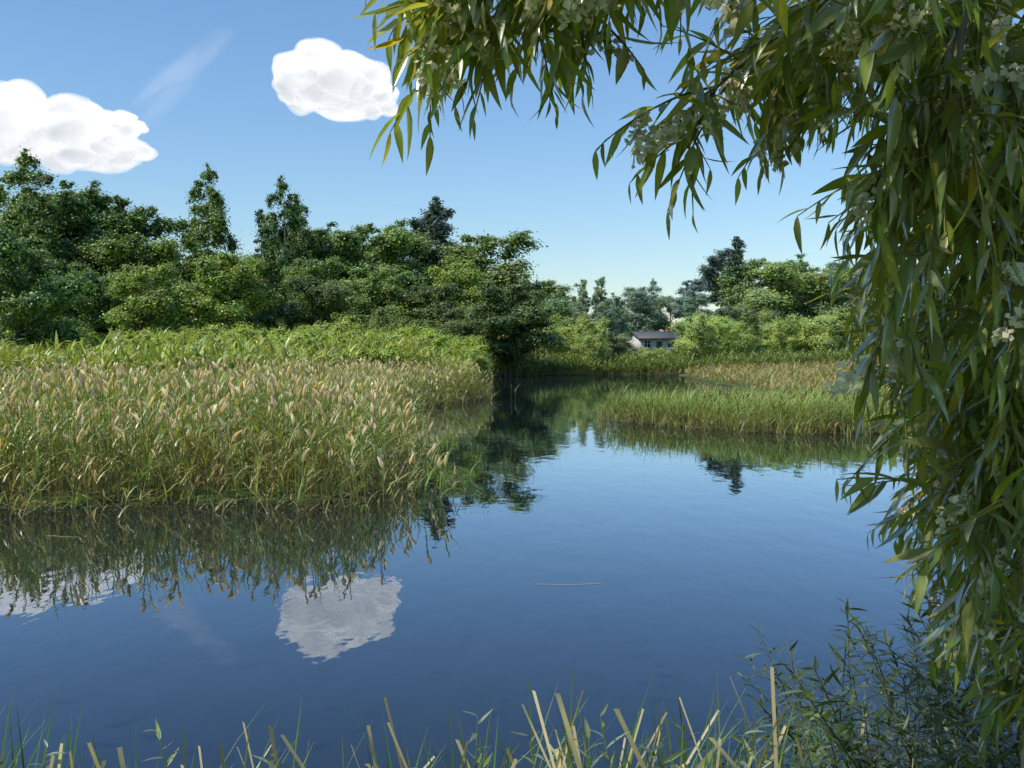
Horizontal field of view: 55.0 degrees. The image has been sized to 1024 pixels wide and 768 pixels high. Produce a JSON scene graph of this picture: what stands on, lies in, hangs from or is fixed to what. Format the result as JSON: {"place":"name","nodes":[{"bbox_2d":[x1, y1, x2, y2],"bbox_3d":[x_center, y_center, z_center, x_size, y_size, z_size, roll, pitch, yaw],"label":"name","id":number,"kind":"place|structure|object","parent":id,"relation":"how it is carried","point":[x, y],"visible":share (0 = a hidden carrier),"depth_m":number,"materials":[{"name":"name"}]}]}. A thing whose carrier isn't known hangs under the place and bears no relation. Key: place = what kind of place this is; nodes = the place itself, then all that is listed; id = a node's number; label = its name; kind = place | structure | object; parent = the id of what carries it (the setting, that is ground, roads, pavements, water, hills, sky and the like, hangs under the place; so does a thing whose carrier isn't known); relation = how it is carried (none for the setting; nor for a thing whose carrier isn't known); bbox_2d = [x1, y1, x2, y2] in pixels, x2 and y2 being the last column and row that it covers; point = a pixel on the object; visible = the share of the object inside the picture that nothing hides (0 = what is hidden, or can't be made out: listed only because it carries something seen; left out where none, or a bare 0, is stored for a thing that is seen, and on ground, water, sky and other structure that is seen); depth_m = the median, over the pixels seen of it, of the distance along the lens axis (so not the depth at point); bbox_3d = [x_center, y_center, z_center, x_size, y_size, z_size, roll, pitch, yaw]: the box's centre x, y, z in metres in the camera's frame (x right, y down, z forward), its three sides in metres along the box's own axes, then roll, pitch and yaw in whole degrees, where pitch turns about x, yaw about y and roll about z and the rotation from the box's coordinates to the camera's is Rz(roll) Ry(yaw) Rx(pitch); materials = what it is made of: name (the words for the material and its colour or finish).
{"place":"outdoors","nodes":[
{"label":"outdoors","id":0,"kind":"place"},
{"bbox_2d":[0,81,155,172],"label":"cloud","id":1,"kind":"structure","parent":0,"point":[62,133],"depth_m":3027.16,"materials":[{"name":"white"}]},
{"bbox_2d":[102,111,148,136],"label":"cloud","id":2,"kind":"structure","parent":0,"point":[124,123],"depth_m":3049.95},
{"bbox_2d":[273,40,398,119],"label":"cloud","id":3,"kind":"structure","parent":0,"point":[328,79],"depth_m":2858.55,"materials":[{"name":"white"}]},
{"bbox_2d":[0,355,900,508],"bbox_3d":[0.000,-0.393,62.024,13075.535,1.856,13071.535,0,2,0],"label":"ground","id":4,"kind":"structure","parent":0,"point":[175,497],"depth_m":13.67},
{"bbox_2d":[0,146,72,308],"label":"tree","id":5,"kind":"object","parent":4,"relation":"on","point":[33,219],"visible":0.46,"depth_m":73.70,"materials":[{"name":"green plant"}]},
{"bbox_2d":[1,230,82,325],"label":"tree","id":6,"kind":"object","parent":4,"relation":"on","point":[56,247],"visible":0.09,"depth_m":73.45,"materials":[{"name":"green plant"}]},
{"bbox_2d":[0,226,99,353],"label":"tree","id":7,"kind":"object","parent":4,"relation":"on","point":[17,281],"visible":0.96,"depth_m":39.88,"materials":[{"name":"green plant"}]},
{"bbox_2d":[0,180,109,316],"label":"tree","id":8,"kind":"object","parent":4,"relation":"on","point":[65,203],"visible":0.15,"depth_m":78.21,"materials":[{"name":"green plant"}]},
{"bbox_2d":[46,258,116,341],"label":"tree","id":9,"kind":"object","parent":4,"relation":"on","point":[92,305],"visible":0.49,"depth_m":69.40,"materials":[{"name":"green plant"}]},
{"bbox_2d":[57,189,147,250],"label":"tree","id":10,"kind":"object","parent":4,"relation":"on","point":[66,229],"visible":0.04,"depth_m":80.36,"materials":[{"name":"green plant"}]},
{"bbox_2d":[52,180,171,332],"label":"tree","id":11,"kind":"object","parent":4,"relation":"on","point":[100,202],"visible":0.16,"depth_m":79.67,"materials":[{"name":"green plant"}]},
{"bbox_2d":[60,231,193,335],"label":"tree","id":12,"kind":"object","parent":4,"relation":"on","point":[164,251],"visible":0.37,"depth_m":75.48,"materials":[{"name":"green plant"}]},
{"bbox_2d":[81,196,201,305],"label":"tree","id":13,"kind":"object","parent":4,"relation":"on","point":[138,219],"visible":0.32,"depth_m":79.36,"materials":[{"name":"green plant"}]},
{"bbox_2d":[98,261,198,337],"bbox_3d":[-23.680,-4.424,64.569,6.867,7.235,5.722,1,2,15],"label":"tree","id":14,"kind":"object","parent":4,"relation":"on","point":[140,301],"visible":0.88,"depth_m":63.43,"materials":[{"name":"green plant"}]},
{"bbox_2d":[103,284,193,333],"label":"tree","id":15,"kind":"object","parent":4,"relation":"on","point":[120,301],"visible":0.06,"depth_m":72.85,"materials":[{"name":"green plant"}]},
{"bbox_2d":[168,162,243,338],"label":"tree","id":16,"kind":"object","parent":4,"relation":"on","point":[212,210],"visible":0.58,"depth_m":80.60,"materials":[{"name":"green plant"}]},
{"bbox_2d":[156,250,293,337],"bbox_3d":[-19.234,-4.964,66.590,7.234,8.050,8.682,1,2,30],"label":"tree","id":17,"kind":"object","parent":4,"relation":"on","point":[228,306],"visible":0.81,"depth_m":64.88,"materials":[{"name":"green plant"}]},
{"bbox_2d":[200,324,268,342],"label":"bush","id":18,"kind":"object","parent":4,"relation":"on","point":[216,331],"visible":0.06,"depth_m":45.36,"materials":[{"name":"green plant"}]},
{"bbox_2d":[0,325,479,394],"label":"reeds","id":19,"kind":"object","parent":4,"relation":"on","point":[136,358],"depth_m":31.39,"materials":[{"name":"plant"}]},
{"bbox_2d":[0,350,493,516],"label":"reeds","id":20,"kind":"object","parent":4,"relation":"on","point":[334,412],"visible":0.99,"depth_m":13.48,"materials":[{"name":"plant"}]},
{"bbox_2d":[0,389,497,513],"bbox_3d":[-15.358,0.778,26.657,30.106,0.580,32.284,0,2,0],"label":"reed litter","id":21,"kind":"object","parent":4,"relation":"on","point":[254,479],"visible":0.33,"depth_m":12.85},
{"bbox_2d":[244,209,268,325],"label":"tree","id":22,"kind":"object","parent":4,"relation":"on","point":[260,216],"visible":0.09,"depth_m":89.08,"materials":[{"name":"green plant"}]},
{"bbox_2d":[217,318,296,345],"bbox_3d":[-11.765,-1.521,45.779,4.567,2.997,3.796,-1,2,-15],"label":"bush","id":23,"kind":"object","parent":4,"relation":"on","point":[246,328],"visible":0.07,"depth_m":44.77,"materials":[{"name":"green plant"}]},
{"bbox_2d":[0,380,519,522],"bbox_3d":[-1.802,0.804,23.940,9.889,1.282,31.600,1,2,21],"label":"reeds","id":24,"kind":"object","parent":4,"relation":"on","point":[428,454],"visible":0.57,"depth_m":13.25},
{"bbox_2d":[247,325,312,345],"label":"bush","id":25,"kind":"object","parent":4,"relation":"on","point":[263,333],"visible":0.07,"depth_m":42.09,"materials":[{"name":"green plant"}]},
{"bbox_2d":[250,173,311,323],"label":"tree","id":26,"kind":"object","parent":4,"relation":"on","point":[287,255],"visible":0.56,"depth_m":84.53,"materials":[{"name":"green plant"}]},
{"bbox_2d":[252,283,319,333],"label":"tree","id":27,"kind":"object","parent":4,"relation":"on","point":[264,318],"visible":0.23,"depth_m":83.21,"materials":[{"name":"green plant"}]},
{"bbox_2d":[280,199,323,280],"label":"tree","id":28,"kind":"object","parent":4,"relation":"on","point":[304,208],"visible":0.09,"depth_m":92.29,"materials":[{"name":"green plant"}]},
{"bbox_2d":[261,274,358,334],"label":"tree","id":29,"kind":"object","parent":4,"relation":"on","point":[293,315],"visible":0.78,"depth_m":69.02,"materials":[{"name":"green plant"}]},
{"bbox_2d":[262,221,368,320],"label":"tree","id":30,"kind":"object","parent":4,"relation":"on","point":[320,232],"visible":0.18,"depth_m":87.60,"materials":[{"name":"green plant"}]},
{"bbox_2d":[277,255,355,330],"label":"tree","id":31,"kind":"object","parent":4,"relation":"on","point":[309,267],"visible":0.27,"depth_m":79.36,"materials":[{"name":"green plant"}]},
{"bbox_2d":[285,312,366,337],"bbox_3d":[-11.580,-2.533,59.714,5.271,3.830,6.182,1,2,35],"label":"bush","id":32,"kind":"object","parent":4,"relation":"on","point":[349,321],"visible":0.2,"depth_m":59.62,"materials":[{"name":"green plant"}]},
{"bbox_2d":[301,332,352,358],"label":"bush","id":33,"kind":"object","parent":4,"relation":"on","point":[337,341],"visible":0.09,"depth_m":39.73,"materials":[{"name":"green plant"}]},
{"bbox_2d":[300,321,377,342],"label":"bush","id":34,"kind":"object","parent":4,"relation":"on","point":[357,328],"visible":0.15,"depth_m":46.94,"materials":[{"name":"green plant"}]},
{"bbox_2d":[314,309,393,335],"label":"bush","id":35,"kind":"object","parent":4,"relation":"on","point":[361,318],"visible":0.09,"depth_m":75.47,"materials":[{"name":"green plant"}]},
{"bbox_2d":[282,222,433,324],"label":"tree","id":36,"kind":"object","parent":4,"relation":"on","point":[362,266],"visible":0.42,"depth_m":87.03,"materials":[{"name":"green plant"}]},
{"bbox_2d":[351,335,395,368],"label":"bush","id":37,"kind":"object","parent":4,"relation":"on","point":[376,342],"visible":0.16,"depth_m":40.25,"materials":[{"name":"green plant"}]},
{"bbox_2d":[344,264,413,331],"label":"tree","id":38,"kind":"object","parent":4,"relation":"on","point":[372,290],"visible":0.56,"depth_m":79.40,"materials":[{"name":"green plant"}]},
{"bbox_2d":[347,339,415,371],"bbox_3d":[-5.555,-0.687,40.682,3.372,2.356,2.803,0,2,4],"label":"bush","id":39,"kind":"object","parent":4,"relation":"on","point":[391,353],"visible":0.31,"depth_m":40.23,"materials":[{"name":"green plant"}]},
{"bbox_2d":[366,321,400,335],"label":"bush","id":40,"kind":"object","parent":4,"relation":"on","point":[372,327],"visible":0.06,"depth_m":62.17,"materials":[{"name":"green plant"}]},
{"bbox_2d":[366,219,439,323],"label":"tree","id":41,"kind":"object","parent":4,"relation":"on","point":[422,243],"visible":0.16,"depth_m":90.98,"materials":[{"name":"green plant"}]},
{"bbox_2d":[369,306,460,347],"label":"bush","id":42,"kind":"object","parent":4,"relation":"on","point":[387,319],"visible":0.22,"depth_m":74.01,"materials":[{"name":"green plant"}]},
{"bbox_2d":[392,328,454,356],"bbox_3d":[-4.551,-1.516,48.752,3.466,2.723,4.170,0,2,-5],"label":"bush","id":43,"kind":"object","parent":4,"relation":"on","point":[441,340],"visible":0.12,"depth_m":48.21,"materials":[{"name":"green plant"}]},
{"bbox_2d":[398,323,448,358],"bbox_3d":[-4.804,-1.647,49.768,3.335,2.880,3.095,0,2,5],"label":"bush","id":44,"kind":"object","parent":4,"relation":"on","point":[414,330],"visible":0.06,"depth_m":48.84,"materials":[{"name":"green plant"}]},
{"bbox_2d":[403,206,458,269],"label":"tree","id":45,"kind":"object","parent":4,"relation":"on","point":[422,224],"visible":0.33,"depth_m":98.03,"materials":[{"name":"green plant"}]},
{"bbox_2d":[397,283,472,329],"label":"tree","id":46,"kind":"object","parent":4,"relation":"on","point":[419,299],"visible":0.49,"depth_m":78.27,"materials":[{"name":"green plant"}]},
{"bbox_2d":[427,196,448,288],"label":"tree","id":47,"kind":"object","parent":4,"relation":"on","point":[435,207],"visible":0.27,"depth_m":95.28,"materials":[{"name":"green plant"}]},
{"bbox_2d":[433,306,479,347],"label":"tree","id":48,"kind":"object","parent":4,"relation":"on","point":[450,313],"visible":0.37,"depth_m":76.37,"materials":[{"name":"green plant"}]},
{"bbox_2d":[424,256,502,308],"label":"tree","id":49,"kind":"object","parent":4,"relation":"on","point":[467,278],"visible":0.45,"depth_m":81.82,"materials":[{"name":"green plant"}]},
{"bbox_2d":[447,333,490,372],"bbox_3d":[-2.825,-1.627,59.486,3.378,2.919,3.640,0,2,11],"label":"bush","id":50,"kind":"object","parent":4,"relation":"on","point":[480,348],"visible":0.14,"depth_m":59.56,"materials":[{"name":"green plant"}]},
{"bbox_2d":[445,341,495,379],"bbox_3d":[-2.656,-1.343,58.153,3.364,2.442,2.868,0,2,2],"label":"bush","id":51,"kind":"object","parent":4,"relation":"on","point":[479,358],"visible":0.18,"depth_m":57.87,"materials":[{"name":"green plant"}]},
{"bbox_2d":[441,299,522,371],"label":"tree","id":52,"kind":"object","parent":4,"relation":"on","point":[467,330],"visible":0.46,"depth_m":73.27,"materials":[{"name":"green plant"}]},
{"bbox_2d":[436,228,566,304],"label":"tree","id":53,"kind":"object","parent":4,"relation":"on","point":[504,274],"visible":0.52,"depth_m":90.11,"materials":[{"name":"green plant"}]},
{"bbox_2d":[461,280,570,375],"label":"tree","id":54,"kind":"object","parent":4,"relation":"on","point":[524,339],"visible":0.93,"depth_m":72.36,"materials":[{"name":"green plant"}]},
{"bbox_2d":[527,317,565,361],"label":"bush","id":55,"kind":"object","parent":4,"relation":"on","point":[551,350],"visible":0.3,"depth_m":82.53,"materials":[{"name":"green plant"}]},
{"bbox_2d":[519,277,583,331],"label":"tree","id":56,"kind":"object","parent":4,"relation":"on","point":[560,301],"visible":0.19,"depth_m":118.07,"materials":[{"name":"green plant"}]},
{"bbox_2d":[549,314,598,354],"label":"bush","id":57,"kind":"object","parent":4,"relation":"on","point":[583,316],"visible":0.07,"depth_m":85.56,"materials":[{"name":"green plant"}]},
{"bbox_2d":[570,279,596,323],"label":"tree","id":58,"kind":"object","parent":4,"relation":"on","point":[578,308],"visible":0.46,"depth_m":149.63,"materials":[{"name":"green plant"}]},
{"bbox_2d":[557,316,614,357],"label":"bush","id":59,"kind":"object","parent":4,"relation":"on","point":[589,329],"visible":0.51,"depth_m":82.84,"materials":[{"name":"green plant"}]},
{"bbox_2d":[568,327,611,370],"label":"bush","id":60,"kind":"object","parent":4,"relation":"on","point":[595,348],"visible":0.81,"depth_m":80.23,"materials":[{"name":"green plant"}]},
{"bbox_2d":[569,309,618,354],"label":"tree","id":61,"kind":"object","parent":4,"relation":"on","point":[604,313],"visible":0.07,"depth_m":134.76,"materials":[{"name":"green plant"}]},
{"bbox_2d":[584,276,616,330],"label":"tree","id":62,"kind":"object","parent":4,"relation":"on","point":[597,299],"visible":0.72,"depth_m":151.39,"materials":[{"name":"green plant"}]},
{"bbox_2d":[602,293,630,341],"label":"tree","id":63,"kind":"object","parent":4,"relation":"on","point":[621,323],"visible":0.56,"depth_m":176.77,"materials":[{"name":"green plant"}]},
{"bbox_2d":[604,332,637,355],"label":"bush","id":64,"kind":"object","parent":4,"relation":"on","point":[619,347],"visible":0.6,"depth_m":139.20,"materials":[{"name":"green plant"}]},
{"bbox_2d":[608,287,660,342],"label":"tree","id":65,"kind":"object","parent":4,"relation":"on","point":[638,304],"visible":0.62,"depth_m":187.00,"materials":[{"name":"green plant"}]},
{"bbox_2d":[643,278,663,330],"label":"tree","id":66,"kind":"object","parent":4,"relation":"on","point":[650,290],"visible":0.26,"depth_m":197.72,"materials":[{"name":"green plant"}]},
{"bbox_2d":[626,328,684,353],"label":"house","id":67,"kind":"structure","parent":4,"relation":"on","point":[648,340],"depth_m":160.86,"materials":[{"name":"white paint"}]},
{"bbox_2d":[646,295,701,331],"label":"tree","id":68,"kind":"object","parent":4,"relation":"on","point":[663,318],"visible":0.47,"depth_m":192.48,"materials":[{"name":"green plant"}]},
{"bbox_2d":[390,345,961,378],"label":"bank grass","id":69,"kind":"structure","parent":4,"relation":"on","point":[564,363],"depth_m":78.02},
{"bbox_2d":[671,276,709,332],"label":"tree","id":70,"kind":"object","parent":4,"relation":"on","point":[695,284],"visible":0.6,"depth_m":184.20,"materials":[{"name":"green plant"}]},
{"bbox_2d":[680,291,713,322],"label":"tree","id":71,"kind":"object","parent":4,"relation":"on","point":[693,304],"visible":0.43,"depth_m":179.47,"materials":[{"name":"green plant"}]},
{"bbox_2d":[670,312,725,361],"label":"bush","id":72,"kind":"object","parent":4,"relation":"on","point":[701,329],"visible":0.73,"depth_m":82.00,"materials":[{"name":"green plant"}]},
{"bbox_2d":[667,313,740,351],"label":"bush","id":73,"kind":"object","parent":4,"relation":"on","point":[725,321],"visible":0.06,"depth_m":87.40,"materials":[{"name":"green plant"}]},
{"bbox_2d":[681,312,737,356],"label":"bush","id":74,"kind":"object","parent":4,"relation":"on","point":[727,346],"visible":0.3,"depth_m":85.27,"materials":[{"name":"green plant"}]},
{"bbox_2d":[696,247,746,308],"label":"tree","id":75,"kind":"object","parent":4,"relation":"on","point":[710,274],"visible":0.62,"depth_m":131.73,"materials":[{"name":"green plant"}]},
{"bbox_2d":[714,235,747,316],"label":"tree","id":76,"kind":"object","parent":4,"relation":"on","point":[737,243],"visible":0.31,"depth_m":128.62,"materials":[{"name":"green plant"}]},
{"bbox_2d":[709,320,754,357],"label":"bush","id":77,"kind":"object","parent":4,"relation":"on","point":[737,338],"visible":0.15,"depth_m":96.19,"materials":[{"name":"green plant"}]},
{"bbox_2d":[710,304,755,322],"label":"tree","id":78,"kind":"object","parent":4,"relation":"on","point":[722,312],"visible":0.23,"depth_m":119.85,"materials":[{"name":"green plant"}]},
{"bbox_2d":[592,408,893,434],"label":"sedge litter","id":79,"kind":"object","parent":4,"relation":"on","point":[742,423],"visible":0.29,"depth_m":23.92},
{"bbox_2d":[589,377,898,435],"bbox_3d":[13.897,0.386,25.425,22.772,2.014,14.692,2,3,40],"label":"sedge","id":80,"kind":"object","parent":4,"relation":"on","point":[653,410],"visible":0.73,"depth_m":24.53,"materials":[{"name":"plant"}]},
{"bbox_2d":[723,307,773,356],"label":"bush","id":81,"kind":"object","parent":4,"relation":"on","point":[755,333],"visible":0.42,"depth_m":97.37,"materials":[{"name":"green plant"}]},
{"bbox_2d":[713,253,794,352],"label":"tree","id":82,"kind":"object","parent":4,"relation":"on","point":[749,266],"visible":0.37,"depth_m":127.78,"materials":[{"name":"green plant"}]},
{"bbox_2d":[730,305,785,345],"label":"tree","id":83,"kind":"object","parent":4,"relation":"on","point":[756,313],"visible":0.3,"depth_m":116.33,"materials":[{"name":"green plant"}]},
{"bbox_2d":[756,320,801,353],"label":"bush","id":84,"kind":"object","parent":4,"relation":"on","point":[767,332],"visible":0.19,"depth_m":104.17,"materials":[{"name":"green plant"}]},
{"bbox_2d":[723,261,858,352],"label":"tree","id":85,"kind":"object","parent":4,"relation":"on","point":[779,276],"visible":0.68,"depth_m":119.71,"materials":[{"name":"green plant"}]},
{"bbox_2d":[769,313,817,356],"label":"bush","id":86,"kind":"object","parent":4,"relation":"on","point":[794,339],"visible":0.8,"depth_m":98.71,"materials":[{"name":"green plant"}]},
{"bbox_2d":[677,352,916,396],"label":"reeds","id":87,"kind":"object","parent":4,"relation":"on","point":[819,370],"depth_m":57.16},
{"bbox_2d":[780,253,820,306],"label":"tree","id":88,"kind":"object","parent":4,"relation":"on","point":[803,268],"visible":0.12,"depth_m":132.54,"materials":[{"name":"green plant"}]},
{"bbox_2d":[662,380,947,425],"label":"sedge island","id":89,"kind":"structure","parent":4,"relation":"on","point":[738,397],"depth_m":26.52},
{"bbox_2d":[770,311,839,355],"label":"bush","id":90,"kind":"object","parent":4,"relation":"on","point":[809,327],"visible":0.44,"depth_m":98.39,"materials":[{"name":"green plant"}]},
{"bbox_2d":[769,289,872,320],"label":"tree","id":91,"kind":"object","parent":4,"relation":"on","point":[814,309],"visible":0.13,"depth_m":121.31,"materials":[{"name":"green plant"}]},
{"bbox_2d":[791,267,865,312],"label":"tree","id":92,"kind":"object","parent":4,"relation":"on","point":[840,298],"visible":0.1,"depth_m":123.43,"materials":[{"name":"green plant"}]},
{"bbox_2d":[637,563,1023,767],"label":"willow bush","id":93,"kind":"object","parent":4,"relation":"on","point":[841,730],"depth_m":3.37,"materials":[{"name":"plant"}]},
{"bbox_2d":[816,326,852,353],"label":"bush","id":94,"kind":"object","parent":4,"relation":"on","point":[834,334],"visible":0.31,"depth_m":96.16,"materials":[{"name":"green plant"}]},
{"bbox_2d":[806,307,869,356],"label":"bush","id":95,"kind":"object","parent":4,"relation":"on","point":[830,319],"visible":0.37,"depth_m":95.28,"materials":[{"name":"green plant"}]},
{"bbox_2d":[833,311,885,353],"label":"bush","id":96,"kind":"object","parent":4,"relation":"on","point":[844,341],"visible":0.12,"depth_m":95.22,"materials":[{"name":"green plant"}]},
{"bbox_2d":[30,704,891,767],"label":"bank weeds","id":97,"kind":"object","parent":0,"point":[587,731],"depth_m":3.31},
{"bbox_2d":[0,375,1022,767],"bbox_3d":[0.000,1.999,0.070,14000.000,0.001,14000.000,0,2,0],"label":"water","id":98,"kind":"structure","parent":0,"point":[694,553],"depth_m":7.87,"materials":[{"name":"liquid"}]},
{"bbox_2d":[0,667,1023,767],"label":"bank grass","id":99,"kind":"structure","parent":0,"point":[571,741],"depth_m":3.52,"materials":[{"name":"plant"}]},
{"bbox_2d":[0,0,1023,331],"label":"sky","id":100,"kind":"structure","parent":0,"point":[198,74],"materials":[{"name":"blue"}]},
{"bbox_2d":[349,0,1000,239],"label":"willow branch","id":101,"kind":"object","parent":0,"point":[691,162],"depth_m":2.08,"materials":[{"name":"plant"}]},
{"bbox_2d":[408,0,966,172],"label":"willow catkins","id":102,"kind":"object","parent":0,"point":[665,135],"visible":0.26,"depth_m":2.10,"materials":[{"name":"plant"}]},
{"bbox_3d":[-1.383,-4.706,-0.940,21.454,4.414,20.153,0,2,0],"label":"willow","id":103,"kind":"object","parent":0,"visible":0},
{"bbox_2d":[741,0,1023,767],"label":"willow","id":104,"kind":"object","parent":103,"relation":"attached to","point":[1006,296],"depth_m":2.11,"materials":[{"name":"plant"}]},
{"bbox_2d":[818,0,1023,682],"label":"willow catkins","id":105,"kind":"object","parent":103,"relation":"attached to","point":[996,26],"visible":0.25,"depth_m":2.08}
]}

